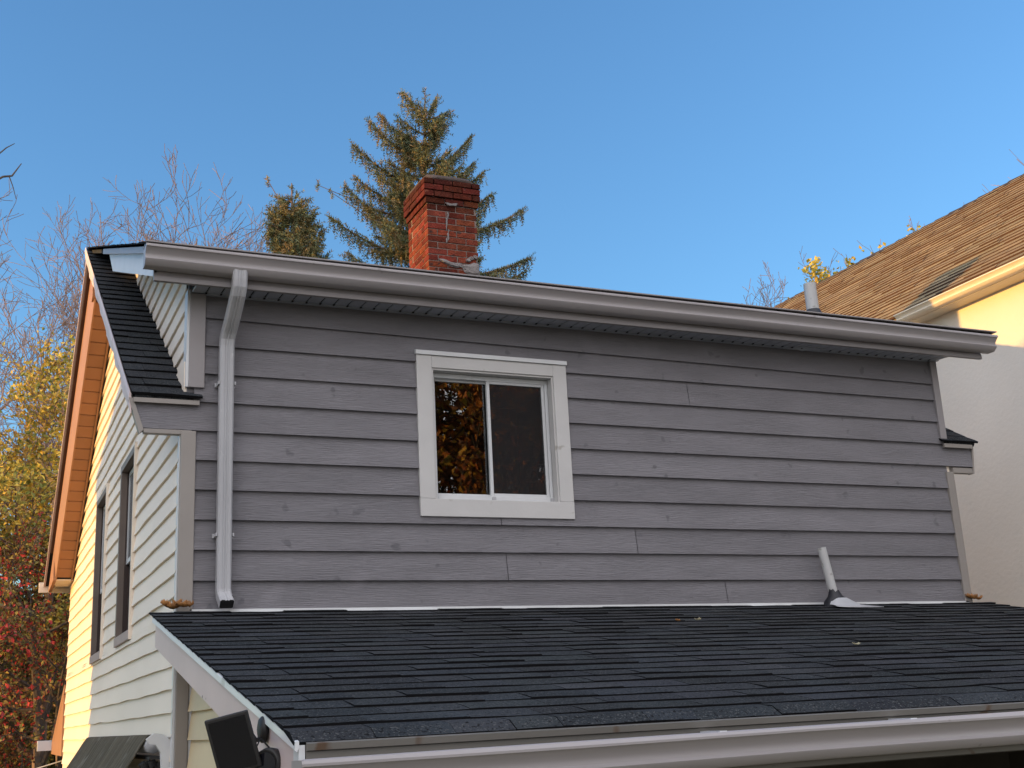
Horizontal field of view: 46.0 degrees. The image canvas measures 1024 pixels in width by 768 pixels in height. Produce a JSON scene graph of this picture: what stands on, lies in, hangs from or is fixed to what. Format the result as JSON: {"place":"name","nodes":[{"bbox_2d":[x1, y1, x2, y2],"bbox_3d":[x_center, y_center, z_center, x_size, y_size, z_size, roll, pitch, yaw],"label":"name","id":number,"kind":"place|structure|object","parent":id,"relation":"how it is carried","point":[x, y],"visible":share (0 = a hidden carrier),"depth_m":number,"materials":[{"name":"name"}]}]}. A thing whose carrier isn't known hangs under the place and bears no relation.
{"place":"outdoors","nodes":[
{"label":"outdoors","id":0,"kind":"place"},
{"bbox_2d":[0,497,68,767],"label":"tree","id":1,"kind":"object","parent":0,"point":[52,717],"visible":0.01,"depth_m":21.84,"materials":[{"name":"red plant"}]},
{"bbox_2d":[0,0,1023,595],"label":"sky","id":2,"kind":"structure","parent":0,"point":[676,148],"materials":[{"name":"blue"}]},
{"bbox_2d":[37,174,1023,767],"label":"grey house","id":3,"kind":"structure","parent":0,"point":[441,502],"depth_m":7.74,"materials":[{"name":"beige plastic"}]},
{"bbox_2d":[38,760,61,767],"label":"cable","id":4,"kind":"object","parent":3,"relation":"attached to","point":[50,764],"visible":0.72,"depth_m":14.83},
{"bbox_2d":[89,483,109,664],"bbox_3d":[-3.701,1.748,11.011,0.156,1.534,0.930,4,-17,-24],"label":"window","id":5,"kind":"structure","parent":3,"relation":"in","point":[98,602],"depth_m":11.26,"materials":[{"name":"beige plastic"}]},
{"bbox_2d":[67,733,169,767],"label":"retractable awning","id":6,"kind":"object","parent":3,"relation":"attached to","point":[109,752],"visible":0.99,"depth_m":7.50,"materials":[{"name":"fabric"}]},
{"bbox_2d":[113,441,138,647],"bbox_3d":[-2.903,1.252,9.273,0.156,1.454,0.920,4,-17,-24],"label":"window","id":7,"kind":"structure","parent":3,"relation":"in","point":[128,485],"depth_m":9.52,"materials":[{"name":"beige plastic"}]},
{"bbox_2d":[160,599,193,608],"bbox_3d":[-1.896,1.244,6.828,0.189,0.058,0.076,4,-17,-24],"label":"leaf clump","id":8,"kind":"object","parent":3,"relation":"on","point":[174,604],"visible":1,"depth_m":6.81,"materials":[{"name":"brown plant"}]},
{"bbox_2d":[204,710,267,767],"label":"solar panel","id":9,"kind":"object","parent":3,"relation":"attached to","point":[233,739],"visible":0.95,"depth_m":3.89,"materials":[{"name":"black plastic"}]},
{"bbox_2d":[257,738,280,767],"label":"flood light","id":10,"kind":"object","parent":3,"relation":"attached to","point":[270,757],"visible":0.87,"depth_m":3.90,"materials":[{"name":"black plastic"}]},
{"bbox_2d":[414,349,574,519],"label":"window","id":11,"kind":"structure","parent":3,"relation":"in","point":[493,441],"depth_m":8.25,"materials":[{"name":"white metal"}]},
{"bbox_2d":[965,593,982,599],"bbox_3d":[3.535,1.625,9.234,0.130,0.058,0.085,4,-17,-24],"label":"leaf clump","id":12,"kind":"object","parent":3,"relation":"on","point":[973,596],"visible":1,"depth_m":9.22,"materials":[{"name":"brown plant"}]},
{"bbox_2d":[774,174,1023,606],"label":"stucco house","id":13,"kind":"structure","parent":0,"point":[962,266],"depth_m":13.47,"materials":[{"name":"beige paint"}]},
{"label":"ground","id":14,"kind":"structure","parent":0,"visible":0},
{"bbox_2d":[0,143,21,197],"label":"leaning tree","id":15,"kind":"object","parent":14,"relation":"on","point":[5,176],"visible":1,"depth_m":21.05,"materials":[{"name":"brown plant"}]},
{"bbox_2d":[0,503,69,767],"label":"red maple","id":16,"kind":"object","parent":14,"relation":"on","point":[11,612],"visible":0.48,"depth_m":17.42,"materials":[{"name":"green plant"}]},
{"bbox_2d":[0,585,69,767],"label":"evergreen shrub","id":17,"kind":"object","parent":14,"relation":"on","point":[51,758],"visible":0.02,"depth_m":26.82,"materials":[{"name":"green plant"}]},
{"bbox_2d":[0,324,75,767],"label":"yellow maple","id":18,"kind":"object","parent":14,"relation":"on","point":[21,484],"visible":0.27,"depth_m":21.42,"materials":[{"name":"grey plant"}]},
{"bbox_2d":[0,284,81,761],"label":"bare tree","id":19,"kind":"object","parent":14,"relation":"on","point":[62,311],"visible":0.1,"depth_m":23.73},
{"bbox_2d":[0,184,84,589],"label":"bare tree","id":20,"kind":"object","parent":14,"relation":"on","point":[28,340],"visible":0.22,"depth_m":28.08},
{"bbox_2d":[0,143,270,464],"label":"bare tree","id":21,"kind":"object","parent":14,"relation":"on","point":[141,233],"visible":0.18,"depth_m":29.32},
{"bbox_2d":[42,207,268,473],"bbox_3d":[-9.127,3.681,33.161,7.808,16.801,9.670,-3,-15,0],"label":"bare tree","id":22,"kind":"object","parent":14,"relation":"on","point":[255,248],"visible":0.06,"depth_m":33.00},
{"bbox_2d":[260,175,333,258],"bbox_3d":[-4.273,2.458,26.035,3.038,14.912,2.749,-17,-21,42],"label":"spruce tree","id":23,"kind":"object","parent":14,"relation":"on","point":[302,237],"visible":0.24,"depth_m":27.21,"materials":[{"name":"green plant"}]},
{"bbox_2d":[314,86,535,280],"bbox_3d":[-2.151,1.272,29.814,6.404,18.994,5.497,4,-17,-24],"label":"spruce tree","id":24,"kind":"object","parent":14,"relation":"on","point":[395,240],"visible":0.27,"depth_m":31.06,"materials":[{"name":"green plant"}]},
{"bbox_2d":[743,260,816,306],"bbox_3d":[6.164,3.654,29.777,6.606,13.578,6.719,4,-17,-24],"label":"bare tree","id":25,"kind":"object","parent":14,"relation":"on","point":[766,300],"visible":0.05,"depth_m":30.47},
{"bbox_2d":[788,216,920,297],"bbox_3d":[9.921,2.690,30.435,8.657,15.412,6.054,12,-21,-43],"label":"golden tree","id":26,"kind":"object","parent":14,"relation":"on","point":[813,265],"visible":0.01,"depth_m":31.17,"materials":[{"name":"yellow plant"}]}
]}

